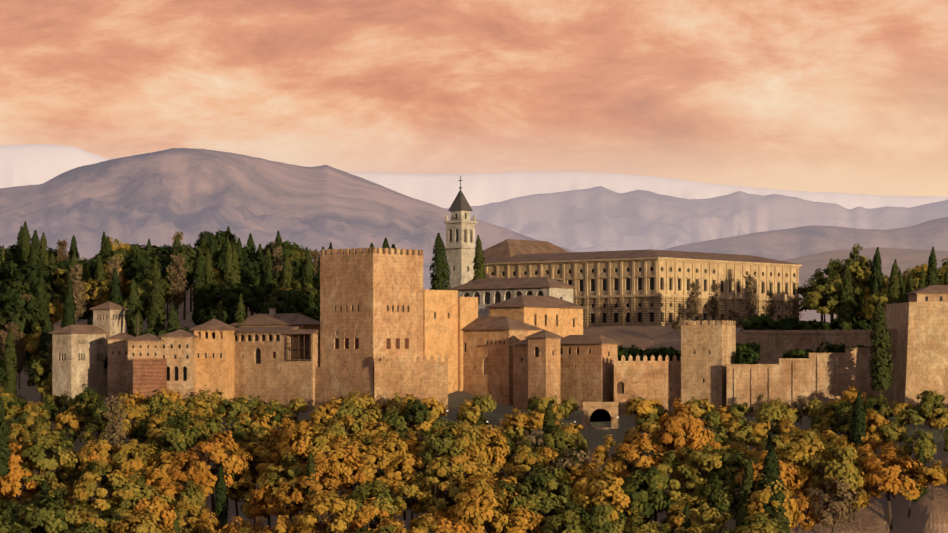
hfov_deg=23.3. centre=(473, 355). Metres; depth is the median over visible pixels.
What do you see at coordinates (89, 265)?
pine tree
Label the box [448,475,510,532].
deciduous tree
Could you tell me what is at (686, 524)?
cypress tree
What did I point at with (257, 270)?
pine tree
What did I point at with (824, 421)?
deciduous tree
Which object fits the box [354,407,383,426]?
shrub
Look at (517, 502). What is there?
deciduous tree
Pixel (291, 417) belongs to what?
deciduous tree
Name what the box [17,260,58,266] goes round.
pine tree
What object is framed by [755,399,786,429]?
shrub
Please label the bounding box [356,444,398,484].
deciduous tree
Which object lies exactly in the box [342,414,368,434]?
shrub
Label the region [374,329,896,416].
curtain walls
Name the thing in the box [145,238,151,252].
cypress tree
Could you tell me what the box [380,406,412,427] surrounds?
shrub
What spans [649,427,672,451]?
deciduous tree
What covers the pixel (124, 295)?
deciduous tree
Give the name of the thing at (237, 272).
cypress tree
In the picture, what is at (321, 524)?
deciduous tree
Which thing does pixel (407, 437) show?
shrub
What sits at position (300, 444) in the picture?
deciduous tree
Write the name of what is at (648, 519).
deciduous tree
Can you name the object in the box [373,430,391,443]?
deciduous tree
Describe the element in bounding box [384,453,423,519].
deciduous tree
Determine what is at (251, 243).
cypress tree
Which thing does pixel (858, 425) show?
cypress tree
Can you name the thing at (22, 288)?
pine tree
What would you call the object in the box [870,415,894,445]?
deciduous tree
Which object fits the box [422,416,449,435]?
shrub
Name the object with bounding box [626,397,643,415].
shrub
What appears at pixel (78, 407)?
deciduous tree
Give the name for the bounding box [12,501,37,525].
deciduous tree
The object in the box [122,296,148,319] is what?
deciduous tree
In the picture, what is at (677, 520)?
deciduous tree
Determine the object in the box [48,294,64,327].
deciduous tree
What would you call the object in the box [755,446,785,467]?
deciduous tree
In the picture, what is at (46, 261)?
cypress tree
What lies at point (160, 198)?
mountain
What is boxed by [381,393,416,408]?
shrub
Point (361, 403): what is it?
shrub
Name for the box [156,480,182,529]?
deciduous tree
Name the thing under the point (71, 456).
deciduous tree
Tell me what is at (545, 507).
deciduous tree
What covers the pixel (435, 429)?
deciduous tree
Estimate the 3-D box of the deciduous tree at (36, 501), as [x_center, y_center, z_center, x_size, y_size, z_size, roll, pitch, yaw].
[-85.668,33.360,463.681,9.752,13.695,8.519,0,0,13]
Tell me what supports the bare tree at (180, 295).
on the terrain
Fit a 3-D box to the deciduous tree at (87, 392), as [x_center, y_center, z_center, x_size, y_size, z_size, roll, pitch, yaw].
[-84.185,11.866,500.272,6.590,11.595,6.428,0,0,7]
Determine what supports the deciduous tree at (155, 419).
on the terrain
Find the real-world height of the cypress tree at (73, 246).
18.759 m
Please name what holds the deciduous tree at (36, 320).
on the terrain
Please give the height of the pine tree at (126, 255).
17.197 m
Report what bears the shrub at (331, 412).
on the terrain
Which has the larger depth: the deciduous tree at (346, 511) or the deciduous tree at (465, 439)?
the deciduous tree at (465, 439)
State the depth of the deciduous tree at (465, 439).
456.63 m
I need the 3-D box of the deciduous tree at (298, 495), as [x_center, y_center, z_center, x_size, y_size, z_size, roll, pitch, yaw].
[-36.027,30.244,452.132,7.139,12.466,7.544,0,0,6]
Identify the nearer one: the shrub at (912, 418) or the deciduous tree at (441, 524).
the deciduous tree at (441, 524)
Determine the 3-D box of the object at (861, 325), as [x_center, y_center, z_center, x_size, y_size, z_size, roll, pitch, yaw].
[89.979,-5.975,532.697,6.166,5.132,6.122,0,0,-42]
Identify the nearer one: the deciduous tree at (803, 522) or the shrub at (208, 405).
the deciduous tree at (803, 522)
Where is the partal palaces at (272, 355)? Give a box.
[49,301,319,412]
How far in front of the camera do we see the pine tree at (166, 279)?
570.31 m
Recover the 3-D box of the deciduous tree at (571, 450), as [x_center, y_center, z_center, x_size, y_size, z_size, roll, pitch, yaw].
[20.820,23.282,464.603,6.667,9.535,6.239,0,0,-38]
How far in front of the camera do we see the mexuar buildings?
507.14 m
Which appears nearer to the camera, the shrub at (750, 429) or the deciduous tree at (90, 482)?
the deciduous tree at (90, 482)
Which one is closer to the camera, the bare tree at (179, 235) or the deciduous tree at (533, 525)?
the deciduous tree at (533, 525)
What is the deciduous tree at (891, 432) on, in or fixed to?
on the terrain
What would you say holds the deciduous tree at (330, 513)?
on the terrain
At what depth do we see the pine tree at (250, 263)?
588.29 m
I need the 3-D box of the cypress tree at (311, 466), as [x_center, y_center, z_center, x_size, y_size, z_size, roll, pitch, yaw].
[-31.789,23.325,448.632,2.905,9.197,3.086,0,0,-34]
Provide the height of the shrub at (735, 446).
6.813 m
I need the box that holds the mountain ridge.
[444,186,947,251]
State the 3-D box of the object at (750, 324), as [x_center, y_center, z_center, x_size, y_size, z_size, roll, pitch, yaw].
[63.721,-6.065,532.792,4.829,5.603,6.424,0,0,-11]
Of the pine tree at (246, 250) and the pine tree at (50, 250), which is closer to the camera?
the pine tree at (246, 250)
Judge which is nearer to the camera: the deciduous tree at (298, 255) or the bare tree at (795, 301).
the bare tree at (795, 301)
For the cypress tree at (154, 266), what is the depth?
568.03 m
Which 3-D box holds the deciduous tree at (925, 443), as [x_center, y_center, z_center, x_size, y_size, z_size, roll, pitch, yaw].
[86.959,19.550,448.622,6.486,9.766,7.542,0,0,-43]
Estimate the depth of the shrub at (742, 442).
465.78 m
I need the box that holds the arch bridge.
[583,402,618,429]
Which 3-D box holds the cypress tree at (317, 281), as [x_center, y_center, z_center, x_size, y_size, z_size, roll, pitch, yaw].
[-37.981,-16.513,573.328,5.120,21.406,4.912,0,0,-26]
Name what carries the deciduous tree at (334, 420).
on the terrain
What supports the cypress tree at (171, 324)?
on the terrain
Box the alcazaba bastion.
[883,285,947,409]
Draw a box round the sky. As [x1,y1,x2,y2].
[0,0,947,196]
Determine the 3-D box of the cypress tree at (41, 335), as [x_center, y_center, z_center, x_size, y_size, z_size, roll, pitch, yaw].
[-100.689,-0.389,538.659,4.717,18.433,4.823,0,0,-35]
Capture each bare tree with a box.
[0,330,7,360]
[2,322,18,357]
[13,330,27,388]
[20,293,31,307]
[46,341,51,377]
[56,239,69,263]
[64,264,88,324]
[101,395,127,455]
[104,256,123,296]
[166,253,188,311]
[172,231,183,245]
[272,246,282,266]
[272,265,282,277]
[309,248,319,267]
[687,281,703,320]
[706,282,722,324]
[740,274,759,317]
[753,393,766,416]
[762,290,778,318]
[788,298,803,320]
[902,271,910,297]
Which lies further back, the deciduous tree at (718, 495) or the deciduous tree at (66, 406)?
the deciduous tree at (66, 406)
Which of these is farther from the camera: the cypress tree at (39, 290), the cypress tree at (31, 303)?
the cypress tree at (39, 290)
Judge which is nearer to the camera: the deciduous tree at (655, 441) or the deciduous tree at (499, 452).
the deciduous tree at (499, 452)
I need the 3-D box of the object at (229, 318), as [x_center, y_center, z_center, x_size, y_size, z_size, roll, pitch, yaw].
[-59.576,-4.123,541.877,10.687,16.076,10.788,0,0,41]
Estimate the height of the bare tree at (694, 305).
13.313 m
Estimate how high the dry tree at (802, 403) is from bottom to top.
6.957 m
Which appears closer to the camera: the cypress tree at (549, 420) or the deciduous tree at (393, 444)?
the deciduous tree at (393, 444)
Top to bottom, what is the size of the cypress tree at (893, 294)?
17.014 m
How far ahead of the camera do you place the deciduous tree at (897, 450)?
454.23 m
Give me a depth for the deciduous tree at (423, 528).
427.03 m
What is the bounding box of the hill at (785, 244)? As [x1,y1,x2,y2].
[665,217,947,260]
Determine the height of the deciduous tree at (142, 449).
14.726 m
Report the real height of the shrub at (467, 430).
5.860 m
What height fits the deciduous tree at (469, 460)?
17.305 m
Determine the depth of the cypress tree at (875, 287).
531.55 m
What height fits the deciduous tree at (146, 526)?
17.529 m
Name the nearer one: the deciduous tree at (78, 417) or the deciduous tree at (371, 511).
the deciduous tree at (371, 511)
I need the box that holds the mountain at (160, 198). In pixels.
[0,148,575,289]
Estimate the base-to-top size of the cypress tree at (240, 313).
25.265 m
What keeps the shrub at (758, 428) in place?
on the terrain
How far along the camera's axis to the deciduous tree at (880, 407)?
465.84 m
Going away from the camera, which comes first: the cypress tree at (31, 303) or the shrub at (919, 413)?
the shrub at (919, 413)
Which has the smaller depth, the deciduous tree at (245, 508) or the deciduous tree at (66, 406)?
the deciduous tree at (245, 508)
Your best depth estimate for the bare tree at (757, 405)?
473.71 m
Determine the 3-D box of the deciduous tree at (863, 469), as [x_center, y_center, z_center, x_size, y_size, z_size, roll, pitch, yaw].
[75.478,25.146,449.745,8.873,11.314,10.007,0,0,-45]
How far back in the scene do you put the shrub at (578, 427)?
479.86 m
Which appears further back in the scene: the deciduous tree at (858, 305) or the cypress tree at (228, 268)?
the cypress tree at (228, 268)
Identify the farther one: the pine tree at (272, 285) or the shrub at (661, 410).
the pine tree at (272, 285)
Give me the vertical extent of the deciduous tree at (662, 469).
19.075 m
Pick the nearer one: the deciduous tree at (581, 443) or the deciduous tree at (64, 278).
the deciduous tree at (581, 443)
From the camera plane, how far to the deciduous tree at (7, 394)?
505.31 m
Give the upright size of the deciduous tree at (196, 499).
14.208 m
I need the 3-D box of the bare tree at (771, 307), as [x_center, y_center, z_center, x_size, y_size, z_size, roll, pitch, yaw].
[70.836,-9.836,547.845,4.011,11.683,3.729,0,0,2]
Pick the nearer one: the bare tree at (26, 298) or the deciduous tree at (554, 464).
the deciduous tree at (554, 464)
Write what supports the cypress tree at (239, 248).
on the terrain
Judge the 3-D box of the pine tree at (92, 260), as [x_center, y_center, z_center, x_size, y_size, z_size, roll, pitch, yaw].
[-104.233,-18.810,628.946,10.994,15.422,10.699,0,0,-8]
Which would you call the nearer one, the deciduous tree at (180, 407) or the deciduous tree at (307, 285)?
the deciduous tree at (180, 407)
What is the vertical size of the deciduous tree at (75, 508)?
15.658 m
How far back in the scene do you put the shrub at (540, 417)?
480.94 m
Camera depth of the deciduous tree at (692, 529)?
423.08 m
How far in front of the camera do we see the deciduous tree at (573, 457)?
459.28 m
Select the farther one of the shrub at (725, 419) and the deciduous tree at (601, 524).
the shrub at (725, 419)
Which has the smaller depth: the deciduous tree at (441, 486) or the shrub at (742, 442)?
the deciduous tree at (441, 486)
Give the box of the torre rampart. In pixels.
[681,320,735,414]
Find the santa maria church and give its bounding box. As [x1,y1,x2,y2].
[443,176,568,287]
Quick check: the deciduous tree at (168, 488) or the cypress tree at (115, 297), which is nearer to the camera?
the deciduous tree at (168, 488)
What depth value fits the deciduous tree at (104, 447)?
472.89 m
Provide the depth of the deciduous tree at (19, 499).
475.47 m
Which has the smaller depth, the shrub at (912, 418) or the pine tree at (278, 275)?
the shrub at (912, 418)
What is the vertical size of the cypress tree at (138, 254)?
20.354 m
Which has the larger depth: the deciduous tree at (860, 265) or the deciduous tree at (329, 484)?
the deciduous tree at (860, 265)
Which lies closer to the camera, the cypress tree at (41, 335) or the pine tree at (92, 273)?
the cypress tree at (41, 335)
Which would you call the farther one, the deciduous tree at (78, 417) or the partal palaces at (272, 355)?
the partal palaces at (272, 355)
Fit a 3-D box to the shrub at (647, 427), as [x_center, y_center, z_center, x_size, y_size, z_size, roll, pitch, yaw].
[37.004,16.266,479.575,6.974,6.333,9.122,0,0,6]
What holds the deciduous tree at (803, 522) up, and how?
on the terrain
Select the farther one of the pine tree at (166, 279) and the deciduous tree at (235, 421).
the pine tree at (166, 279)
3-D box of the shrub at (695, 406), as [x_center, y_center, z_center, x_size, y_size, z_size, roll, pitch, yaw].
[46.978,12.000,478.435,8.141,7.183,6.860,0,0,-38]
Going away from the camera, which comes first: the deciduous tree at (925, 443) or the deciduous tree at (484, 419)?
the deciduous tree at (925, 443)
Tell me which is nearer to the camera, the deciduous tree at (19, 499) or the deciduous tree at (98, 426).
the deciduous tree at (19, 499)
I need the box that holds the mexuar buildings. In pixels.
[448,277,620,412]
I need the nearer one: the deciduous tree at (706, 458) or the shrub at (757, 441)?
the deciduous tree at (706, 458)
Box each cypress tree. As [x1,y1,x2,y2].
[0,245,7,279]
[0,397,12,476]
[2,327,17,397]
[16,226,21,281]
[17,221,30,261]
[21,298,39,366]
[26,230,43,265]
[29,247,38,268]
[35,271,49,318]
[35,282,49,322]
[37,316,48,387]
[37,480,50,529]
[38,232,48,262]
[38,313,53,387]
[43,250,50,287]
[48,252,56,263]
[61,280,75,327]
[64,251,82,321]
[68,235,79,259]
[81,265,91,319]
[87,314,92,324]
[94,255,105,304]
[100,232,106,251]
[103,236,111,250]
[108,267,123,306]
[126,278,143,335]
[134,261,147,320]
[135,245,141,259]
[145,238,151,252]
[146,267,166,331]
[150,258,157,296]
[166,302,176,331]
[168,507,180,532]
[173,236,179,246]
[175,309,180,329]
[191,253,207,324]
[201,234,206,254]
[204,248,215,310]
[209,233,214,256]
[212,246,217,304]
[214,463,228,532]
[216,300,224,322]
[223,236,234,296]
[227,279,236,308]
[229,243,240,318]
[234,293,246,327]
[237,238,244,311]
[246,233,256,310]
[253,244,263,312]
[262,247,272,271]
[264,255,273,283]
[274,230,284,258]
[280,254,294,289]
[301,250,314,289]
[304,451,318,497]
[313,247,324,308]
[382,238,389,250]
[429,233,450,289]
[473,235,486,280]
[488,486,500,532]
[542,401,555,447]
[680,502,691,532]
[735,458,756,527]
[755,446,786,531]
[765,431,772,452]
[770,490,791,532]
[837,262,853,329]
[850,391,866,451]
[867,247,883,323]
[868,300,893,394]
[870,276,879,326]
[886,259,900,303]
[897,268,904,302]
[904,273,914,301]
[912,448,928,501]
[917,268,925,289]
[924,247,938,286]
[943,267,947,284]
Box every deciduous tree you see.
[0,309,43,338]
[0,386,16,405]
[0,391,15,406]
[0,442,46,501]
[0,485,17,511]
[0,488,27,503]
[0,500,34,532]
[0,516,29,532]
[1,401,13,428]
[4,412,31,439]
[4,423,28,451]
[5,396,26,415]
[5,405,21,433]
[10,498,36,506]
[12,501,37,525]
[15,488,77,532]
[16,430,77,494]
[17,401,50,423]
[21,322,41,353]
[21,423,47,447]
[22,350,51,402]
[23,469,55,496]
[24,334,44,359]
[24,405,51,427]
[25,415,50,434]
[32,487,69,509]
[35,377,51,395]
[37,264,67,297]
[37,477,76,505]
[40,397,55,420]
[41,497,99,532]
[43,352,50,367]
[44,463,80,488]
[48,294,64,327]
[48,362,51,385]
[52,277,68,303]
[52,402,74,423]
[52,406,82,448]
[57,425,78,449]
[63,449,80,481]
[64,521,106,532]
[69,459,112,499]
[70,394,84,410]
[71,396,103,439]
[71,511,119,532]
[72,458,132,516]
[73,408,88,441]
[73,527,86,532]
[74,384,99,409]
[76,439,118,471]
[79,279,108,320]
[79,420,116,444]
[80,442,117,479]
[80,495,116,532]
[81,394,110,432]
[95,238,130,254]
[95,253,130,295]
[99,503,125,532]
[101,407,134,445]
[104,469,174,518]
[109,439,147,475]
[111,508,174,532]
[115,458,159,502]
[121,291,127,300]
[121,407,144,444]
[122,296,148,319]
[125,443,160,480]
[126,271,173,312]
[126,403,149,426]
[129,485,176,532]
[131,413,154,442]
[140,394,169,417]
[144,427,188,466]
[144,451,189,495]
[146,414,168,439]
[149,410,212,474]
[155,408,184,427]
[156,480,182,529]
[160,397,185,415]
[163,410,192,427]
[168,446,215,500]
[169,480,206,519]
[170,501,199,532]
[172,403,186,412]
[179,418,209,432]
[186,431,252,523]
[193,424,212,442]
[195,508,220,532]
[207,411,222,426]
[212,267,224,281]
[212,472,242,508]
[213,516,243,532]
[215,277,223,303]
[223,417,240,431]
[224,464,255,518]
[228,426,256,448]
[228,441,280,488]
[231,520,250,531]
[237,412,252,427]
[237,526,248,532]
[239,488,265,522]
[243,516,272,532]
[248,475,288,529]
[250,427,269,441]
[255,452,306,522]
[255,491,285,527]
[260,415,300,468]
[263,515,297,532]
[274,478,307,521]
[278,420,318,469]
[282,408,297,425]
[287,280,316,300]
[288,249,315,273]
[288,277,319,299]
[290,490,366,532]
[296,458,342,505]
[296,517,333,532]
[300,423,349,477]
[303,434,366,515]
[309,406,326,426]
[309,489,340,527]
[324,417,331,428]
[327,419,346,431]
[332,431,375,489]
[335,487,348,500]
[340,458,376,493]
[345,479,399,527]
[347,497,400,532]
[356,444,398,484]
[356,525,395,532]
[361,439,371,445]
[371,518,414,532]
[372,431,408,495]
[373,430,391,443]
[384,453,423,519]
[388,415,403,430]
[392,472,433,529]
[394,525,406,532]
[401,398,430,430]
[403,431,426,461]
[406,513,457,532]
[407,512,435,531]
[412,410,432,420]
[415,457,464,510]
[417,422,467,475]
[421,471,469,521]
[427,506,480,532]
[428,445,493,499]
[431,427,451,437]
[442,419,494,478]
[447,516,486,531]
[448,474,518,528]
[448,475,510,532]
[468,424,509,480]
[477,413,488,426]
[481,480,530,529]
[494,434,515,473]
[499,408,532,431]
[501,505,545,532]
[502,450,546,488]
[511,436,541,473]
[517,463,573,514]
[521,484,567,532]
[522,427,531,435]
[529,412,541,438]
[532,446,558,466]
[540,510,588,532]
[541,456,570,476]
[542,423,575,457]
[544,472,568,496]
[558,447,587,463]
[561,500,593,532]
[562,463,602,504]
[569,432,586,448]
[571,454,582,465]
[572,463,638,524]
[581,504,628,532]
[582,472,616,515]
[590,434,631,474]
[611,433,665,487]
[616,491,654,524]
[618,434,633,445]
[621,466,673,519]
[622,511,662,532]
[627,512,654,522]
[630,452,681,521]
[640,529,659,532]
[641,450,697,530]
[649,398,714,463]
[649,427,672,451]
[660,524,680,532]
[661,490,717,524]
[661,500,710,532]
[668,447,711,504]
[669,406,689,416]
[685,526,701,532]
[686,442,733,495]
[690,507,733,532]
[693,526,706,532]
[696,471,740,532]
[702,436,724,452]
[709,447,744,478]
[710,451,760,521]
[722,526,740,532]
[725,420,740,433]
[734,450,802,489]
[735,511,790,532]
[744,472,801,529]
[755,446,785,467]
[772,434,784,446]
[778,418,795,434]
[778,429,834,484]
[788,494,823,532]
[790,474,815,504]
[795,273,840,329]
[801,444,864,528]
[807,429,822,436]
[810,413,822,428]
[811,259,840,322]
[814,415,838,433]
[821,277,834,320]
[824,276,850,321]
[825,401,853,433]
[827,434,848,447]
[827,435,856,458]
[828,243,882,316]
[829,400,853,433]
[836,285,866,313]
[836,414,851,443]
[841,386,866,412]
[841,486,871,520]
[853,426,877,453]
[855,268,888,308]
[855,443,874,459]
[856,455,877,491]
[857,312,865,317]
[858,443,922,529]
[862,288,887,319]
[862,394,892,418]
[864,409,889,455]
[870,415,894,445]
[875,416,907,445]
[876,441,910,461]
[895,454,915,478]
[897,473,923,516]
[901,431,936,463]
[903,269,939,296]
[905,263,927,287]
[914,389,945,429]
[916,460,947,500]
[937,258,947,271]
[937,269,944,283]
[943,429,947,451]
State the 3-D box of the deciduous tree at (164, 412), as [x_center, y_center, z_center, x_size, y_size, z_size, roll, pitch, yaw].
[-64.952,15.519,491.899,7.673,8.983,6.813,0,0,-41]
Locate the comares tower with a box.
[315,247,477,409]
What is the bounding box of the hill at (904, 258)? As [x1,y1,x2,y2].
[781,247,947,322]
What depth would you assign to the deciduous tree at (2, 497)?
472.25 m
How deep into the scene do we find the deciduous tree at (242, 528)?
439.10 m
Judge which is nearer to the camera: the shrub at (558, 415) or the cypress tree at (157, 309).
the shrub at (558, 415)
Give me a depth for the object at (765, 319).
535.29 m
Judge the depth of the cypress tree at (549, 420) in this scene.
471.89 m
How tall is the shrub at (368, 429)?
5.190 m
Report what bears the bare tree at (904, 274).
on the terrain
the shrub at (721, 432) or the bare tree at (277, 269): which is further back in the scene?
the bare tree at (277, 269)
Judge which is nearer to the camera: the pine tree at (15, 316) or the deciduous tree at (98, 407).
the deciduous tree at (98, 407)
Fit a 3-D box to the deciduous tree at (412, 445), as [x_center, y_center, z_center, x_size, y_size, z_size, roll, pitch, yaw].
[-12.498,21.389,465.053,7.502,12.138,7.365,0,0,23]
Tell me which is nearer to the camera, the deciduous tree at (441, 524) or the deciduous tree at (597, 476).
the deciduous tree at (441, 524)
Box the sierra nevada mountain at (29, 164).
[0,144,947,208]
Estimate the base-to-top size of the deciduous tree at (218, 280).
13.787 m
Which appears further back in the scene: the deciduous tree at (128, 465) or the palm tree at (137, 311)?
the palm tree at (137, 311)
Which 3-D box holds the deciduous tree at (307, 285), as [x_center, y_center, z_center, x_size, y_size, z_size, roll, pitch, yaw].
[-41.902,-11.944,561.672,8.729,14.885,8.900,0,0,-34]
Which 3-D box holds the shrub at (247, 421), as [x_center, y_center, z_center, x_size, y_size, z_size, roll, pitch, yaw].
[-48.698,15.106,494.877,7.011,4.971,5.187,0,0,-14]
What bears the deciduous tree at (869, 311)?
on the terrain
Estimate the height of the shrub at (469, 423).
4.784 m
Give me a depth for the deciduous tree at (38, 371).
526.81 m
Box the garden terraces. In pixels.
[736,330,869,361]
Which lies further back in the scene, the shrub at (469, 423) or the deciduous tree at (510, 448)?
the shrub at (469, 423)
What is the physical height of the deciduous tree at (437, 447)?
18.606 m
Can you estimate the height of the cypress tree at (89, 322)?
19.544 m
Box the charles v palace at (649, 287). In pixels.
[475,249,802,327]
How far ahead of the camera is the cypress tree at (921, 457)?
442.77 m
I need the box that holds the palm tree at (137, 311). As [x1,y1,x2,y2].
[125,299,150,336]
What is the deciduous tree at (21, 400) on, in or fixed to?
on the terrain
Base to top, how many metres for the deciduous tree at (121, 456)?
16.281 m
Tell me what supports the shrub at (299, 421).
on the terrain
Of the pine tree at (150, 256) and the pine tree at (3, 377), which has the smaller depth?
the pine tree at (3, 377)
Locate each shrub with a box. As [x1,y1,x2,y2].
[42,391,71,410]
[109,392,134,409]
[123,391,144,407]
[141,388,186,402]
[164,399,185,406]
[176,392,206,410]
[180,409,208,421]
[187,395,220,420]
[188,409,212,420]
[192,411,224,437]
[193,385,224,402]
[203,395,227,409]
[214,405,238,421]
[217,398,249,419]
[230,395,247,403]
[231,415,254,427]
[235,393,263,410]
[240,401,268,416]
[247,421,270,435]
[248,427,280,442]
[252,403,276,421]
[253,416,271,427]
[256,404,297,423]
[264,399,281,408]
[267,419,283,430]
[288,396,307,415]
[293,419,309,426]
[312,405,337,420]
[322,395,345,409]
[329,415,363,439]
[335,400,368,419]
[342,388,378,413]
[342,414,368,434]
[350,430,373,445]
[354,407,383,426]
[357,426,378,438]
[364,418,394,432]
[369,430,394,437]
[373,401,396,418]
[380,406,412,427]
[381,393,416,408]
[391,422,414,439]
[392,395,412,412]
[404,416,436,436]
[405,429,428,440]
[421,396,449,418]
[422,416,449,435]
[447,421,461,437]
[450,421,475,428]
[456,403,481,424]
[456,424,479,436]
[459,398,480,412]
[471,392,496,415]
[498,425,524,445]
[521,410,543,422]
[527,393,557,412]
[528,409,546,434]
[541,404,563,420]
[554,403,570,421]
[561,396,578,414]
[561,425,579,435]
[563,436,588,453]
[566,422,584,433]
[623,427,642,441]
[624,395,661,419]
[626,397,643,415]
[635,411,659,424]
[635,418,660,436]
[644,412,671,425]
[652,405,667,416]
[683,396,715,418]
[700,405,713,418]
[701,409,723,427]
[707,425,727,439]
[710,431,728,442]
[713,403,731,416]
[718,414,746,428]
[718,440,744,454]
[723,432,748,449]
[725,426,756,443]
[727,401,753,418]
[728,417,748,426]
[728,422,752,435]
[740,446,764,463]
[746,431,767,450]
[750,419,771,437]
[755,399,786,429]
[759,435,783,450]
[766,397,789,413]
[771,423,791,434]
[774,405,802,425]
[779,434,799,449]
[785,426,817,441]
[803,397,827,422]
[821,430,848,443]
[891,400,914,417]
[896,408,932,429]
[910,407,926,423]
[923,403,947,431]
[937,412,947,428]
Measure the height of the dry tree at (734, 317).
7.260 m
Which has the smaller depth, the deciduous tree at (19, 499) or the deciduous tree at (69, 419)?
the deciduous tree at (19, 499)
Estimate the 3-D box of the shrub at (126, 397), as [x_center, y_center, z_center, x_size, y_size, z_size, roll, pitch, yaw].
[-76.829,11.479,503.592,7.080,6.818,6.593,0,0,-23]
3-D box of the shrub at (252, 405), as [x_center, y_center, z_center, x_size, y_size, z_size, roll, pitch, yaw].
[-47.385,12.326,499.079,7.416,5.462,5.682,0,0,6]
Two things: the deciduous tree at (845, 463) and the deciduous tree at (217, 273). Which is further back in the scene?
the deciduous tree at (217, 273)
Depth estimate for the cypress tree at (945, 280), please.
493.66 m
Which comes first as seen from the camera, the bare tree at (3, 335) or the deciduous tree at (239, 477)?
the deciduous tree at (239, 477)
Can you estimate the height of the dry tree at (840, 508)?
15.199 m
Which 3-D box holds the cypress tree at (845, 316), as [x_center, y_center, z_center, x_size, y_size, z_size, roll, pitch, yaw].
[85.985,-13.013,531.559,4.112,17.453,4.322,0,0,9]
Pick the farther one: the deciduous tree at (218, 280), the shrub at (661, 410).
the deciduous tree at (218, 280)
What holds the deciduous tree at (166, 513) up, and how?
on the terrain
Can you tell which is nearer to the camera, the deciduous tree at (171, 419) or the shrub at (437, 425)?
the shrub at (437, 425)
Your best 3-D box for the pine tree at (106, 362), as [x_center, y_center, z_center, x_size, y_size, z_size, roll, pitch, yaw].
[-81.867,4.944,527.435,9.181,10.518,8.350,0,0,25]
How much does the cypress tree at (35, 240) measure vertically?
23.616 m
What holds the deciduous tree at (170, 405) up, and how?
on the terrain
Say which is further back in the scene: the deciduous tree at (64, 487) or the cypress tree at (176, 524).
the deciduous tree at (64, 487)
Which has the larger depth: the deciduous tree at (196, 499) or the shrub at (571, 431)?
the shrub at (571, 431)
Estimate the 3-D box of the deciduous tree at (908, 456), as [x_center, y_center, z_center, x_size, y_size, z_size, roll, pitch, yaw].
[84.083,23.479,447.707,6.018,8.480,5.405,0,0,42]
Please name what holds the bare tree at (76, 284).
on the terrain
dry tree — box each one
[413,431,430,447]
[515,429,545,457]
[547,447,602,485]
[670,315,690,333]
[724,308,746,325]
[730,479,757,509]
[791,395,809,424]
[801,476,865,532]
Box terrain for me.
[0,287,947,532]
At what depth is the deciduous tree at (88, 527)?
444.22 m
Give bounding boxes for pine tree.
[0,258,21,280]
[0,279,12,285]
[0,280,35,302]
[0,284,4,292]
[0,290,42,340]
[0,306,41,372]
[0,364,8,383]
[5,244,36,262]
[12,264,54,287]
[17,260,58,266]
[33,287,65,303]
[38,262,67,280]
[47,247,59,261]
[58,259,89,271]
[79,258,96,277]
[87,249,119,261]
[88,261,107,277]
[90,259,122,278]
[103,356,107,368]
[107,251,134,258]
[119,257,169,280]
[124,250,165,262]
[127,244,144,251]
[134,328,166,336]
[138,275,174,290]
[140,244,170,251]
[142,330,169,335]
[152,246,174,256]
[157,326,192,332]
[163,256,204,319]
[167,243,212,311]
[174,280,193,309]
[194,230,237,248]
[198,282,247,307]
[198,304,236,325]
[206,239,237,250]
[213,254,262,279]
[216,245,253,262]
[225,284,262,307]
[239,265,265,317]
[241,270,277,313]
[243,262,265,316]
[252,288,305,313]
[255,280,289,298]
[265,241,304,256]
[267,289,318,313]
[271,255,294,263]
[273,270,302,290]
[279,258,310,277]
[292,308,319,318]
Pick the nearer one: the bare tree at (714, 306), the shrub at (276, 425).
the shrub at (276, 425)

